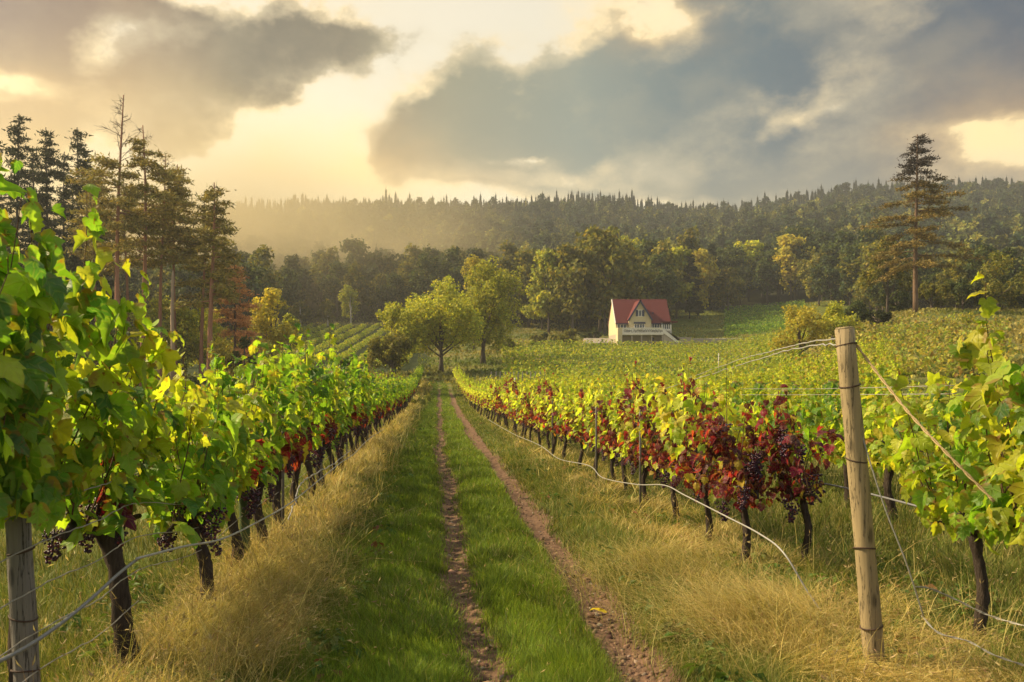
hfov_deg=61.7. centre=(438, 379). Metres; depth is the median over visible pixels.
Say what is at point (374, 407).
grapevine
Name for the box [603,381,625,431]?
grapevine
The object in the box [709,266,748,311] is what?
forest tree
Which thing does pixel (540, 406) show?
grapevine
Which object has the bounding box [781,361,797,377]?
grapevine
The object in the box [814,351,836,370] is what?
grapevine
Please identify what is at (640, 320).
country house
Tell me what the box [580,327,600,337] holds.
hedge
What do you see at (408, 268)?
forest tree
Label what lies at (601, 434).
grapevine
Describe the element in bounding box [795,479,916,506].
trellis wire
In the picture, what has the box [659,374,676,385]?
grapevine
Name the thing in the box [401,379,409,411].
grapevine
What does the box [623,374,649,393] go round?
grapevine
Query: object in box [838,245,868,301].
forest tree
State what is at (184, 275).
forest tree
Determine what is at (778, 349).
trellis wire
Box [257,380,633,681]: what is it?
green grass
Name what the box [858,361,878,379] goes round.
grapevine
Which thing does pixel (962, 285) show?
edge bush
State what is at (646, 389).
grapevine
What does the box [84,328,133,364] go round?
understorey tree
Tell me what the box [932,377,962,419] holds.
grapevine
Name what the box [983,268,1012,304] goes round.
forest tree
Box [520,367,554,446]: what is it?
grapevine
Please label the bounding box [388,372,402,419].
grapevine
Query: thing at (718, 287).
forest tree
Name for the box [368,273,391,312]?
forest tree
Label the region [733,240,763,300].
forest tree
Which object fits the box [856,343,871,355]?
grapevine
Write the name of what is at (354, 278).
forest tree
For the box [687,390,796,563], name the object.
grapevine
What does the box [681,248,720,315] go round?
forest tree
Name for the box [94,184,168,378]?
pine tree
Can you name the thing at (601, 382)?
grapevine
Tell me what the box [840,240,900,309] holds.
forest tree
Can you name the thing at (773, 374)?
grapevine
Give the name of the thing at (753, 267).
forest tree
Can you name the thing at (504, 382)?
grapevine
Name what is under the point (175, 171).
pine tree
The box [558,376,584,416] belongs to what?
grapevine
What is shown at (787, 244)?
forest tree
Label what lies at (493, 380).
grapevine
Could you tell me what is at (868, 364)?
grapevine
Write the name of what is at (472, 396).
grapevine
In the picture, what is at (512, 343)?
meadow bush
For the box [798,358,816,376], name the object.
grapevine
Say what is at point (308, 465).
grapevine
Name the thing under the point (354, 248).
forest tree
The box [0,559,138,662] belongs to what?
trellis wire
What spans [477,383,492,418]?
grapevine
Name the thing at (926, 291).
edge bush
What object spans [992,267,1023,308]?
edge bush
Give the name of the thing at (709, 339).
retaining wall
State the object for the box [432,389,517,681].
dirt track
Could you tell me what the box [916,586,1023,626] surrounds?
wire
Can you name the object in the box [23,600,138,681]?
trellis wire
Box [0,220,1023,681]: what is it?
ground
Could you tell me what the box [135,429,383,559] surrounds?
irrigation hose
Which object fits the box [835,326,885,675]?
wooden post
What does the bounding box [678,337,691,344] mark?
terrace wall
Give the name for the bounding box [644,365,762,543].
grapevine
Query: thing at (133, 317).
understorey tree
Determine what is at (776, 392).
grapevine
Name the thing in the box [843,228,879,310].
forest tree
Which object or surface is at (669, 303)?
forest tree
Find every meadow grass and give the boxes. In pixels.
[0,408,394,681]
[66,297,1023,407]
[533,362,1023,680]
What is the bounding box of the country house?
[607,299,681,345]
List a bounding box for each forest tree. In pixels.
[103,267,141,328]
[122,266,165,314]
[138,265,171,308]
[139,269,170,326]
[148,280,196,313]
[155,263,209,331]
[195,247,225,310]
[208,278,247,338]
[222,264,247,336]
[228,257,271,337]
[235,251,249,263]
[245,244,286,333]
[268,274,287,327]
[274,268,301,312]
[277,254,313,316]
[285,256,313,267]
[300,249,334,304]
[309,246,343,298]
[315,258,350,317]
[339,235,377,289]
[339,261,371,320]
[342,266,367,316]
[360,248,396,312]
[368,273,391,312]
[375,272,407,310]
[384,258,412,305]
[388,253,407,305]
[397,261,424,308]
[402,243,427,292]
[406,250,441,305]
[421,244,442,284]
[423,265,451,306]
[434,246,469,290]
[435,247,446,262]
[445,245,468,263]
[463,247,499,270]
[496,255,523,325]
[498,239,521,315]
[503,265,525,324]
[511,248,545,326]
[512,253,522,265]
[519,248,557,323]
[520,276,556,329]
[529,248,575,332]
[543,242,606,328]
[547,272,582,329]
[574,224,633,332]
[576,232,634,334]
[591,271,627,319]
[606,247,658,318]
[619,235,647,263]
[632,234,674,281]
[633,255,648,298]
[638,251,678,307]
[642,237,683,308]
[643,284,677,305]
[669,246,694,318]
[672,225,709,312]
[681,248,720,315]
[701,254,717,310]
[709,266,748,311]
[715,242,747,302]
[716,254,728,308]
[719,252,741,304]
[730,254,753,303]
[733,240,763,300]
[746,253,759,289]
[752,251,781,303]
[753,236,788,299]
[753,241,772,261]
[771,228,787,291]
[772,234,815,300]
[775,241,813,299]
[782,222,814,295]
[796,251,834,305]
[806,230,831,294]
[808,254,843,305]
[822,230,857,303]
[834,254,854,304]
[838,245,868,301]
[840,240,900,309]
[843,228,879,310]
[853,269,872,308]
[860,283,881,310]
[861,269,903,311]
[863,220,891,307]
[874,247,911,299]
[896,259,921,303]
[902,249,931,307]
[921,260,950,307]
[925,259,945,307]
[935,272,954,307]
[942,246,978,297]
[942,262,971,307]
[960,248,1012,305]
[970,240,996,308]
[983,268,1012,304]
[987,247,1023,307]
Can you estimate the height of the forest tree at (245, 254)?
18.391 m
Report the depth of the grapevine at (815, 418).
11.60 m
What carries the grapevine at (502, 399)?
on the ground at (692, 322)
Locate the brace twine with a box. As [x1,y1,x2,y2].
[856,344,995,501]
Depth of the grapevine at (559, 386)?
45.13 m
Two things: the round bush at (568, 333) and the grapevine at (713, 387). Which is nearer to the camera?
the grapevine at (713, 387)
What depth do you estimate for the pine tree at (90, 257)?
79.59 m
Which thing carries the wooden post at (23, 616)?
on the ground at (692, 322)
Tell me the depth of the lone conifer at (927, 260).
99.68 m
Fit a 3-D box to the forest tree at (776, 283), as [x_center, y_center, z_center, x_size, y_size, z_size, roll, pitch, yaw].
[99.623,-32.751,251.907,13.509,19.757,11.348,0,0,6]
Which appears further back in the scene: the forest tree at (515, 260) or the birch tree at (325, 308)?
the forest tree at (515, 260)
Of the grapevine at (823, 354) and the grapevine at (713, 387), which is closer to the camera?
the grapevine at (713, 387)
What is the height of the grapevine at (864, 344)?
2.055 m
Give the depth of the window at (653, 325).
149.97 m
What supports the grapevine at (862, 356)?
on the ground at (692, 322)
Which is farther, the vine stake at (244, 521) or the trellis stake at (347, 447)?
the trellis stake at (347, 447)
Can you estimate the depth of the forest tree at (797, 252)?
243.77 m
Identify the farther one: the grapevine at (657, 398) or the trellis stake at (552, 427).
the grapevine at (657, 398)
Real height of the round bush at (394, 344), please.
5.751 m
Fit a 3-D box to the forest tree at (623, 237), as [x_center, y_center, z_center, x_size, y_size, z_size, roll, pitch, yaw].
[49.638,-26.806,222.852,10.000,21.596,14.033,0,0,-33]
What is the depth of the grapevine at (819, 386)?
36.29 m
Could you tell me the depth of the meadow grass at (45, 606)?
7.13 m
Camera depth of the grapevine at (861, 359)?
48.70 m
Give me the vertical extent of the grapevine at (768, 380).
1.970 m
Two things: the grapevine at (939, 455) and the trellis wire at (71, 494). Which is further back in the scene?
the grapevine at (939, 455)
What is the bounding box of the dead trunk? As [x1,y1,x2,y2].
[170,271,174,386]
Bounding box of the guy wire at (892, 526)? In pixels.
[863,438,923,615]
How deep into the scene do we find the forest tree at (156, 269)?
163.08 m
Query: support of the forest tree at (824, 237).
on the ground at (692, 322)
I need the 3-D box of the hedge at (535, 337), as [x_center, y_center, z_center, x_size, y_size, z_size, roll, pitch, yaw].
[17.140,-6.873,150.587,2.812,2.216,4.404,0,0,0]
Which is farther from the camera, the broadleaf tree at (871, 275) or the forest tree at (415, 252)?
the forest tree at (415, 252)
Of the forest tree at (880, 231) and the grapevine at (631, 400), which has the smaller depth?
the grapevine at (631, 400)
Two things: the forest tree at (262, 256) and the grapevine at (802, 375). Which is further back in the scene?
the forest tree at (262, 256)
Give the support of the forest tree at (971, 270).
on the ground at (692, 322)
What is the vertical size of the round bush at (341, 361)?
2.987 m
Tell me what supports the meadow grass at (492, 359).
on the ground at (692, 322)
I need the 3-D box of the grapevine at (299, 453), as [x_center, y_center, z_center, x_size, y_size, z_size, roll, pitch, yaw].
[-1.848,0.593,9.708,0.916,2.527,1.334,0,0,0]
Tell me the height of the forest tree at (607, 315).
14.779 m
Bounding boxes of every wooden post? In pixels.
[5,513,40,681]
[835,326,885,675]
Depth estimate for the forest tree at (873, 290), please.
161.01 m
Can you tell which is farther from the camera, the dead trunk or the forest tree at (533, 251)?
the forest tree at (533, 251)
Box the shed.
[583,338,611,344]
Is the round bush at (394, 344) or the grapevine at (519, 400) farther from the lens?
the round bush at (394, 344)
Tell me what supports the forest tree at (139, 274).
on the ground at (692, 322)
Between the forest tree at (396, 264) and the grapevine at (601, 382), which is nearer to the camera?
the grapevine at (601, 382)
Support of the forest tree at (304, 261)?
on the ground at (692, 322)
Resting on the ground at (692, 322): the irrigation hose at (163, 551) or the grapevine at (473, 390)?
the grapevine at (473, 390)
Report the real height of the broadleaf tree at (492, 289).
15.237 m
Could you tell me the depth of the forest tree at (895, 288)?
146.66 m
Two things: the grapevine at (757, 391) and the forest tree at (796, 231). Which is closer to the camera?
the grapevine at (757, 391)
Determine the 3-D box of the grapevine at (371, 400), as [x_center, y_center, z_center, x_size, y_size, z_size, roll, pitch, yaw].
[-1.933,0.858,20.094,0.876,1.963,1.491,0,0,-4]
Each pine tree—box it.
[58,94,179,330]
[62,175,123,364]
[84,125,198,385]
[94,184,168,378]
[110,158,207,379]
[142,164,201,374]
[163,182,247,386]
[174,197,230,382]
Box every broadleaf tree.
[188,307,236,364]
[247,287,298,354]
[280,313,302,353]
[375,301,428,373]
[399,275,485,371]
[456,255,525,363]
[460,254,495,348]
[857,234,912,312]
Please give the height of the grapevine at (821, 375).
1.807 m
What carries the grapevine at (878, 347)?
on the ground at (692, 322)
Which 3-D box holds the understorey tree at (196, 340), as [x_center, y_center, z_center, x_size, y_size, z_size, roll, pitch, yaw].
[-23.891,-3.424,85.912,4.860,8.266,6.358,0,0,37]
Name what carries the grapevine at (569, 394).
on the ground at (692, 322)
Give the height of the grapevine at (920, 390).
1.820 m
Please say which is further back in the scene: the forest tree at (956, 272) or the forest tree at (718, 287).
the forest tree at (718, 287)
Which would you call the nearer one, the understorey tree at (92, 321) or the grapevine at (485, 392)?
the grapevine at (485, 392)
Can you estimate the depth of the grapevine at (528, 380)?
60.43 m
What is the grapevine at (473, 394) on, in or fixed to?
on the ground at (692, 322)
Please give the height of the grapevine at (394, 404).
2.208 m
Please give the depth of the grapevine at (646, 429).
10.24 m
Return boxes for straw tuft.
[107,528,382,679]
[498,529,845,634]
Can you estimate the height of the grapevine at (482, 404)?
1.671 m
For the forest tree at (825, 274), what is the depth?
211.76 m
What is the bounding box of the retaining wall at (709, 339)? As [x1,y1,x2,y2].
[692,338,751,343]
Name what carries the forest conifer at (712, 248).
on the ground at (692, 322)
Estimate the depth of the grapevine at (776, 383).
26.61 m
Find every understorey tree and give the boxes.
[6,241,27,269]
[19,252,84,330]
[74,286,110,357]
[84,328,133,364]
[114,305,170,368]
[146,294,190,375]
[157,302,199,376]
[167,306,229,381]
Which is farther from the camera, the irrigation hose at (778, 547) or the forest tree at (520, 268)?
the forest tree at (520, 268)
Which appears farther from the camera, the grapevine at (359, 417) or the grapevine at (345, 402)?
the grapevine at (359, 417)
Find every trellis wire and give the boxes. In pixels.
[0,448,326,608]
[0,458,326,656]
[0,502,183,562]
[5,474,137,519]
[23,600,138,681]
[288,450,350,519]
[653,343,835,392]
[690,338,834,377]
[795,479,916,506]
[814,394,913,394]
[820,385,954,388]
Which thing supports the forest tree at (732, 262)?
on the ground at (692, 322)
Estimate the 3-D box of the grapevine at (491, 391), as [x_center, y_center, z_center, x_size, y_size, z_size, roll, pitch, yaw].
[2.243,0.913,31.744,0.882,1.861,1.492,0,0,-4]
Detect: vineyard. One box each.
[57,322,420,369]
[501,327,808,384]
[723,299,805,337]
[789,312,1019,379]
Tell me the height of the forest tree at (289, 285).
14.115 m
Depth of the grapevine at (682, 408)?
18.06 m
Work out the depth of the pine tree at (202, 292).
81.93 m
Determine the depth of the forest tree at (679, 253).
214.79 m
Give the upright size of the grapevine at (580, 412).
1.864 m
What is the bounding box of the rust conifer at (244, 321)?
[213,265,267,378]
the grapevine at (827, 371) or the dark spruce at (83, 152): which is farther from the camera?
the dark spruce at (83, 152)
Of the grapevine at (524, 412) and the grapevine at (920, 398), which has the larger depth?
the grapevine at (524, 412)
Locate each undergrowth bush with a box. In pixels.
[205,340,234,375]
[227,335,256,380]
[264,341,279,370]
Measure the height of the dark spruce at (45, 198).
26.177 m
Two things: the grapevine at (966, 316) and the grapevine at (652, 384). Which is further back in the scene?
the grapevine at (966, 316)
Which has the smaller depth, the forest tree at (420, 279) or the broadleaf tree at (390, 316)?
the broadleaf tree at (390, 316)
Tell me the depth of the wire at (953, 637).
4.49 m
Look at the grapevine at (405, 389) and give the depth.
39.27 m
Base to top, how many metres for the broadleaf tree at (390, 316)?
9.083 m
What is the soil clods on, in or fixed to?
on the dirt track at (493, 673)
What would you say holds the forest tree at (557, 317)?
on the ground at (692, 322)
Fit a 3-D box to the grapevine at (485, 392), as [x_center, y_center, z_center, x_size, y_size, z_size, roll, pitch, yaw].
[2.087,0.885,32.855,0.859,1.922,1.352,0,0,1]
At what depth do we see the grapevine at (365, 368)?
16.46 m
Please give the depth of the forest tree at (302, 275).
215.66 m
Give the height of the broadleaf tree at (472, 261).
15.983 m
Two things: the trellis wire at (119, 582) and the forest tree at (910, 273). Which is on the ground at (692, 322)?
the forest tree at (910, 273)
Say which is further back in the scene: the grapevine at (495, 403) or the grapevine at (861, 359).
the grapevine at (861, 359)
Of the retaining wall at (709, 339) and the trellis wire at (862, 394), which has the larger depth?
the retaining wall at (709, 339)
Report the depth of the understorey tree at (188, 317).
83.31 m
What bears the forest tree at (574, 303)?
on the ground at (692, 322)
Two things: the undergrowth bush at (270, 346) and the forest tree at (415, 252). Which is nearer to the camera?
the undergrowth bush at (270, 346)
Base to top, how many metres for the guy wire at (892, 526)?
1.045 m
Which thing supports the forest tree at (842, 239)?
on the ground at (692, 322)
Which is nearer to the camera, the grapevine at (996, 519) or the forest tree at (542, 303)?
the grapevine at (996, 519)
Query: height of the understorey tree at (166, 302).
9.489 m
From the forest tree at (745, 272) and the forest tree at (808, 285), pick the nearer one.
the forest tree at (808, 285)
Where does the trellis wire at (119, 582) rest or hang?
attached to the vine stake at (244, 521)
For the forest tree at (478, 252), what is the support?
on the ground at (692, 322)
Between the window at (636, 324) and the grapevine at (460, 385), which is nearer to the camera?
the grapevine at (460, 385)
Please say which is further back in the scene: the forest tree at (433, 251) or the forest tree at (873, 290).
the forest tree at (433, 251)
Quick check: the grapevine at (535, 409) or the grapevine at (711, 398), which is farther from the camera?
the grapevine at (535, 409)
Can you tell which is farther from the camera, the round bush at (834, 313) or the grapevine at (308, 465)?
the round bush at (834, 313)
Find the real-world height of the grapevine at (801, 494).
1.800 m
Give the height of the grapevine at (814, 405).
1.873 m
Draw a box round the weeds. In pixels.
[38,415,1023,681]
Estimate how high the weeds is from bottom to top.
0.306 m
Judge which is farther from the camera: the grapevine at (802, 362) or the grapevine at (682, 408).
the grapevine at (802, 362)
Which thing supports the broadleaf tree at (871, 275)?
on the ground at (692, 322)
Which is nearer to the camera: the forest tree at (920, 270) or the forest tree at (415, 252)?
the forest tree at (920, 270)
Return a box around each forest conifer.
[455,274,465,294]
[675,238,704,318]
[702,242,724,310]
[956,253,978,307]
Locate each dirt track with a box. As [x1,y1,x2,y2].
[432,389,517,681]
[449,389,690,681]
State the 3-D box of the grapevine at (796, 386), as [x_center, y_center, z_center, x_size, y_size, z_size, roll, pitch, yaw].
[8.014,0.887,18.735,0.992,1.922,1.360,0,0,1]
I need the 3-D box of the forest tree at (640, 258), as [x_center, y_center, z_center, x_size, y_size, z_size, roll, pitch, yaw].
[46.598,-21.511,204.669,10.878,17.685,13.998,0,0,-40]
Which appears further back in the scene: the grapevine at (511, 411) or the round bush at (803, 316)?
the round bush at (803, 316)
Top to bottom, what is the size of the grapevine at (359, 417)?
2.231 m
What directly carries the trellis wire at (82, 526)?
attached to the wooden post at (23, 616)
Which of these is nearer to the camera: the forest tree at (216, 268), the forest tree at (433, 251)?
the forest tree at (216, 268)
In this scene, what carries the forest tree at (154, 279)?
on the ground at (692, 322)
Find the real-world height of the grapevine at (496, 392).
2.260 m
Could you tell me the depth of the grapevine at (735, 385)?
15.32 m
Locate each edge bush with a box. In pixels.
[843,300,869,321]
[879,289,918,311]
[918,282,950,308]
[940,276,997,309]
[960,250,1023,307]
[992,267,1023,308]
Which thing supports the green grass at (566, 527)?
on the ground at (692, 322)
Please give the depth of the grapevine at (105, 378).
4.42 m
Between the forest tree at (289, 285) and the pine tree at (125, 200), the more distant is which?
the forest tree at (289, 285)
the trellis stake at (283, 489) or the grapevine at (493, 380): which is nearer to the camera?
the trellis stake at (283, 489)
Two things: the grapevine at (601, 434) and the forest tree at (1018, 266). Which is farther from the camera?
the forest tree at (1018, 266)
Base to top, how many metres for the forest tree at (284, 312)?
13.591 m
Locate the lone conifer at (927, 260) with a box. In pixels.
[855,133,989,312]
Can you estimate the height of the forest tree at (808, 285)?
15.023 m
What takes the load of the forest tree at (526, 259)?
on the ground at (692, 322)
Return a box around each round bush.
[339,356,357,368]
[364,330,414,377]
[555,326,577,345]
[766,303,833,354]
[816,300,865,346]
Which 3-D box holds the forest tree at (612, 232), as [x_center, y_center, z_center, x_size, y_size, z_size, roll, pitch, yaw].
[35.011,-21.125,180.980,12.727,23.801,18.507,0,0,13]
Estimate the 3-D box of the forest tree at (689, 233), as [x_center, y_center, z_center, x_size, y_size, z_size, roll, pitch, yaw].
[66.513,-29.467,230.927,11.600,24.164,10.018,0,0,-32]
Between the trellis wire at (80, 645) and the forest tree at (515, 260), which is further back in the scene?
the forest tree at (515, 260)
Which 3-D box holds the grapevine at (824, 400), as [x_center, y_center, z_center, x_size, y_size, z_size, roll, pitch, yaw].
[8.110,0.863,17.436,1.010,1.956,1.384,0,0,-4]
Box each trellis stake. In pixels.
[282,416,283,529]
[321,440,322,491]
[346,429,347,465]
[552,395,552,455]
[595,407,596,481]
[639,405,641,508]
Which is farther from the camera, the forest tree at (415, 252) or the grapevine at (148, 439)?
the forest tree at (415, 252)
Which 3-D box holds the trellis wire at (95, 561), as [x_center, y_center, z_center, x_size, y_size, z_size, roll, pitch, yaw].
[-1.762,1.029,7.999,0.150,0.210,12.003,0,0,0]
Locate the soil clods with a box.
[434,415,678,681]
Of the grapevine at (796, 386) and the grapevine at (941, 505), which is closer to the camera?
the grapevine at (941, 505)
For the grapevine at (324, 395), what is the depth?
10.68 m
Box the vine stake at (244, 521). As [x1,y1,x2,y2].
[239,472,249,561]
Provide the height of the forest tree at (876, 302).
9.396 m
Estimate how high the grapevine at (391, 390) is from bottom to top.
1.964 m
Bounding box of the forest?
[0,174,1023,308]
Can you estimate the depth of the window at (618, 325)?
149.94 m
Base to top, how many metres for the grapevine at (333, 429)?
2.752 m
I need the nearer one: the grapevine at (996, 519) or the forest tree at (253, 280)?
the grapevine at (996, 519)
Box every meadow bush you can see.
[502,337,518,349]
[541,331,554,341]
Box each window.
[617,324,626,327]
[634,322,644,327]
[636,310,643,316]
[652,324,659,327]
[662,324,669,329]
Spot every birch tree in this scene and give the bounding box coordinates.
[288,300,312,325]
[316,299,335,325]
[337,284,360,322]
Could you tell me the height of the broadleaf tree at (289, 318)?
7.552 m
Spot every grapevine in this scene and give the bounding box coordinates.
[0,153,180,681]
[0,159,115,535]
[39,317,215,671]
[133,348,264,607]
[167,340,282,571]
[218,334,313,545]
[239,322,319,527]
[272,329,339,510]
[287,323,349,488]
[295,353,339,498]
[312,388,350,476]
[316,348,369,474]
[337,344,368,459]
[341,362,371,457]
[347,354,375,449]
[351,391,374,449]
[363,370,382,442]
[366,367,383,433]
[369,369,389,433]
[369,378,380,436]
[378,369,399,422]
[378,375,393,430]
[381,372,397,426]
[385,379,398,424]
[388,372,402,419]
[396,373,405,414]
[399,378,409,412]
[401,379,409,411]
[404,381,411,409]
[412,375,417,396]
[459,377,468,401]
[462,378,473,403]
[464,379,476,406]
[467,381,479,410]
[469,377,482,411]
[470,377,486,415]
[474,378,489,416]
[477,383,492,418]
[479,380,497,420]
[479,383,492,416]
[482,378,501,421]
[485,375,503,386]
[487,379,505,422]
[489,378,506,423]
[492,367,518,428]
[493,370,514,426]
[497,375,515,389]
[498,375,521,430]
[503,383,524,433]
[507,382,529,436]
[512,383,535,440]
[515,383,541,443]
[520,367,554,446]
[522,375,536,386]
[524,380,541,394]
[529,370,564,448]
[530,373,573,454]
[531,374,557,397]
[541,373,558,382]
[544,380,592,458]
[553,378,570,410]
[555,376,597,470]
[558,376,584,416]
[560,374,575,386]
[563,375,578,385]
[568,377,598,410]
[573,378,627,471]
[578,375,597,385]
[583,384,636,481]
[584,379,605,411]
[591,357,651,491]
[593,378,612,400]
[597,374,615,394]
[597,376,622,410]
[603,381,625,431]
[609,375,679,504]
[611,376,639,416]
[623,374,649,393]
[625,380,654,441]
[630,352,711,522]
[632,377,664,438]
[643,375,671,396]
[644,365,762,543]
[648,378,677,438]
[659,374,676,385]
[666,378,694,419]
[671,381,711,453]
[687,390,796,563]
[691,375,738,464]
[697,377,720,409]
[710,376,739,396]
[711,371,771,466]
[730,373,802,484]
[734,379,757,419]
[738,378,778,449]
[744,375,771,395]
[754,371,773,382]
[755,384,843,563]
[760,372,775,390]
[761,378,827,484]
[763,375,784,395]
[765,364,780,375]
[766,365,790,385]
[767,374,801,406]
[775,370,803,393]
[780,376,810,409]
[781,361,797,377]
[785,361,809,378]
[788,376,822,429]
[791,366,886,507]
[793,378,824,409]
[795,366,819,380]
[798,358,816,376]
[799,372,825,389]
[800,353,817,365]
[802,376,840,456]
[804,368,827,391]
[807,370,831,389]
[813,359,830,383]
[813,374,839,419]
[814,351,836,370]
[821,348,836,362]
[822,361,833,381]
[827,373,865,393]
[834,371,930,522]
[834,378,886,470]
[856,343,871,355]
[856,348,874,368]
[857,337,872,352]
[857,354,867,373]
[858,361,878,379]
[859,365,876,388]
[863,375,897,443]
[864,362,900,393]
[866,353,886,371]
[869,336,889,351]
[873,347,892,365]
[874,345,1023,638]
[875,340,891,353]
[875,352,911,377]
[882,380,932,422]
[885,372,993,546]
[903,383,935,451]
[909,273,1023,547]
[912,379,967,451]
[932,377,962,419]
[960,310,975,323]
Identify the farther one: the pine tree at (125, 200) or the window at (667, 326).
the window at (667, 326)
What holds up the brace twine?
attached to the wooden post at (863, 534)
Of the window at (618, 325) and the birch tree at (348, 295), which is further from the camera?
the birch tree at (348, 295)
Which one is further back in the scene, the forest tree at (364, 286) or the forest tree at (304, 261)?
the forest tree at (304, 261)
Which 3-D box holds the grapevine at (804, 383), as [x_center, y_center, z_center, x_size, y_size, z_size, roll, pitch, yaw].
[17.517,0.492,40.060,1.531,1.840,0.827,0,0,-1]
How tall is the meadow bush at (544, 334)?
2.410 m
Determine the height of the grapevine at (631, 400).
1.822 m
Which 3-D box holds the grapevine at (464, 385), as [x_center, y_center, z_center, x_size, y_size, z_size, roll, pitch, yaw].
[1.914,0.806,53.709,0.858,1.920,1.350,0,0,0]
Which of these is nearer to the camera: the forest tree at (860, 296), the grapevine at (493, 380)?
the grapevine at (493, 380)
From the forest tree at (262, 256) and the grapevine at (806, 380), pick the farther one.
the forest tree at (262, 256)
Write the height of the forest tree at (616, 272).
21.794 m
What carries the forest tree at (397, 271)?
on the ground at (692, 322)
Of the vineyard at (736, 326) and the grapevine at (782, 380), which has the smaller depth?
the grapevine at (782, 380)
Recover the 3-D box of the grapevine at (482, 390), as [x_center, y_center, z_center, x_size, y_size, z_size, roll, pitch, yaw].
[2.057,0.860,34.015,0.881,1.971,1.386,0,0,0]
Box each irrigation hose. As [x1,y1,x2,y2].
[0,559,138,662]
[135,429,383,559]
[489,420,819,607]
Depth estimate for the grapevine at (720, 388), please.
23.79 m
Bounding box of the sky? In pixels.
[0,0,1023,210]
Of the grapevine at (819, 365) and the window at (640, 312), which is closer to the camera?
the grapevine at (819, 365)
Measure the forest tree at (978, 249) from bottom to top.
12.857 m
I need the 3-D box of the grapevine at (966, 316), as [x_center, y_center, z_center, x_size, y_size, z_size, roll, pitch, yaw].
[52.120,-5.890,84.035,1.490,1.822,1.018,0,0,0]
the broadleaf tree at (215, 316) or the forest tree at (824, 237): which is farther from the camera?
the forest tree at (824, 237)
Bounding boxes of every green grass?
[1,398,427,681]
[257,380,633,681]
[451,380,861,681]
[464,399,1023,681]
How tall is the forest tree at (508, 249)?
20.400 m
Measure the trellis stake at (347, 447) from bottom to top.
1.600 m
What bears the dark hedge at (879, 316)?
on the ground at (692, 322)
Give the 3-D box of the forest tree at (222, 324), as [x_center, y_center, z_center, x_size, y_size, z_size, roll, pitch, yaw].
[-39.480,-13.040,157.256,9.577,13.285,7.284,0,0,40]
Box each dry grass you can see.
[50,377,428,681]
[464,380,1023,681]
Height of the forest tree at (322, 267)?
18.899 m
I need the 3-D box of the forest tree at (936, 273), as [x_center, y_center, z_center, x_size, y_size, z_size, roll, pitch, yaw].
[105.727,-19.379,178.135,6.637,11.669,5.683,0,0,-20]
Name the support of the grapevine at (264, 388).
on the ground at (692, 322)
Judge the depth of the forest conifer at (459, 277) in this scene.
204.46 m
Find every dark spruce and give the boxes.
[0,114,43,266]
[0,141,9,207]
[18,146,51,265]
[28,127,72,327]
[49,152,80,318]
[57,127,99,356]
[86,168,125,300]
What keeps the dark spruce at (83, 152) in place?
on the ground at (692, 322)
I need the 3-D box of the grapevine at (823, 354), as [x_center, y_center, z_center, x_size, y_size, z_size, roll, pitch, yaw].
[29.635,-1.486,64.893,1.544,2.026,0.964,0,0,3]
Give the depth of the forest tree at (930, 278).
156.99 m
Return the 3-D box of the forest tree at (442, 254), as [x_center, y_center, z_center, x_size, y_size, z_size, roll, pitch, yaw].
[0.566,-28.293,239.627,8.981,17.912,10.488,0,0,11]
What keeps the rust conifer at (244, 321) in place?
on the ground at (692, 322)
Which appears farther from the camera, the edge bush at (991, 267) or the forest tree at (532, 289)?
the forest tree at (532, 289)
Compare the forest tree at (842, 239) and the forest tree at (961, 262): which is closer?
the forest tree at (961, 262)
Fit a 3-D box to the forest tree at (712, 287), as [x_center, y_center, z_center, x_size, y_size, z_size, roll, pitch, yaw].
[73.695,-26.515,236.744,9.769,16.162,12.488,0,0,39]
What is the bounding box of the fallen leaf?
[591,608,606,612]
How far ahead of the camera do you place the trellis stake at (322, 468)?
12.39 m
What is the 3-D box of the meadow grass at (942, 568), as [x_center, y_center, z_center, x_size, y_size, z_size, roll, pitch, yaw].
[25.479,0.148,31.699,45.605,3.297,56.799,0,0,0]
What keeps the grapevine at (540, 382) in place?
on the ground at (692, 322)
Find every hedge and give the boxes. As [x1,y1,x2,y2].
[529,334,543,344]
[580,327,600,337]
[858,309,891,325]
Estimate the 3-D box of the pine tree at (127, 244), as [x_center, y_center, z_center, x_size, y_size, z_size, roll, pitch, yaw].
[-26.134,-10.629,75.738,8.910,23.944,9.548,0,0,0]
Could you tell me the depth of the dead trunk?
69.91 m
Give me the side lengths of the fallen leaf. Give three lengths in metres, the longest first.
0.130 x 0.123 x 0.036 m
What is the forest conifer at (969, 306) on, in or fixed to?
on the ground at (692, 322)
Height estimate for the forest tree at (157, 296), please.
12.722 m
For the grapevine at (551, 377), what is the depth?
60.82 m
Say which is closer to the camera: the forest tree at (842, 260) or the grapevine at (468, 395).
the grapevine at (468, 395)
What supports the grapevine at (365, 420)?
on the ground at (692, 322)
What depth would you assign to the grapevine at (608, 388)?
27.07 m
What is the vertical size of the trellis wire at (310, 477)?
0.318 m
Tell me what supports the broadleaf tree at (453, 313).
on the ground at (692, 322)

